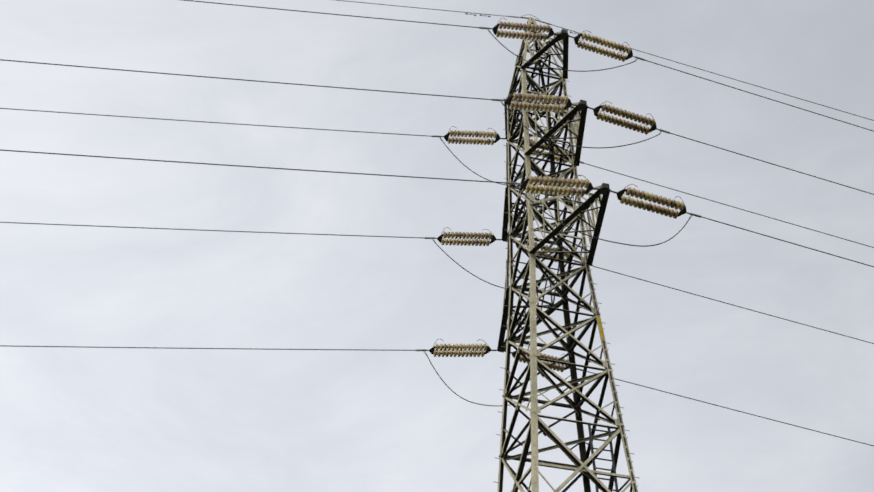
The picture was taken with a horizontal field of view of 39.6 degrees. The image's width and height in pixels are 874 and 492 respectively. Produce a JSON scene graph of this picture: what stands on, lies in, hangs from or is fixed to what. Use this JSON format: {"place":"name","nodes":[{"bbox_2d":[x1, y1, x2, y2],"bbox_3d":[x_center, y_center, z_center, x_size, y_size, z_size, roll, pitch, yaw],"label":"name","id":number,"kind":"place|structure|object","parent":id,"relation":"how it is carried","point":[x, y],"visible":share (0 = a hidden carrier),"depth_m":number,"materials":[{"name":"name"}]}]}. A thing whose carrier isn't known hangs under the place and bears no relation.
{"place":"outdoors","nodes":[
{"label":"outdoors","id":0,"kind":"place"},
{"bbox_2d":[0,0,873,445],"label":"conductors","id":1,"kind":"object","parent":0,"point":[442,178],"visible":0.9,"depth_m":40.85,"materials":[{"name":"grey"}]},
{"bbox_2d":[0,0,873,491],"label":"sky","id":2,"kind":"structure","parent":0,"point":[73,419],"materials":[{"name":"grey"}]},
{"label":"ground","id":3,"kind":"structure","parent":0,"visible":0},
{"bbox_2d":[497,17,637,491],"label":"tower","id":4,"kind":"structure","parent":3,"relation":"on","point":[531,213],"depth_m":38.08,"materials":[{"name":"metal"}]},
{"bbox_2d":[498,29,609,352],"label":"arm tip plates","id":5,"kind":"object","parent":4,"relation":"attached to","point":[605,186],"visible":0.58,"depth_m":38.80,"materials":[{"name":"metal"}]},
{"bbox_2d":[429,13,686,369],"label":"line hardware","id":6,"kind":"object","parent":4,"relation":"attached to","point":[567,106],"visible":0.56,"depth_m":41.69,"materials":[{"name":"metal"}]},
{"bbox_2d":[415,16,701,370],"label":"dead end clamps","id":7,"kind":"object","parent":4,"relation":"attached to","point":[516,183],"visible":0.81,"depth_m":41.63,"materials":[{"name":"grey metal"}]},
{"bbox_2d":[433,21,684,371],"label":"insulator discs","id":8,"kind":"object","parent":4,"relation":"attached to","point":[548,108],"visible":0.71,"depth_m":41.33,"materials":[{"name":"ceramic"}]},
{"bbox_2d":[493,80,638,487],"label":"step bolts","id":9,"kind":"object","parent":4,"relation":"attached to","point":[593,291],"visible":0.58,"depth_m":37.96,"materials":[{"name":"grey metal"}]},
{"bbox_2d":[564,84,636,491],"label":"ladder","id":10,"kind":"object","parent":4,"relation":"attached to","point":[612,456],"visible":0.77,"depth_m":34.05,"materials":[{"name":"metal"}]},
{"bbox_2d":[597,316,604,338],"bbox_3d":[4.957,2.453,36.725,0.178,0.858,0.062,11,-39,-13],"label":"circuit plate","id":11,"kind":"object","parent":4,"relation":"attached to","point":[600,326],"visible":1,"depth_m":36.73,"materials":[{"name":"yellow metal"}]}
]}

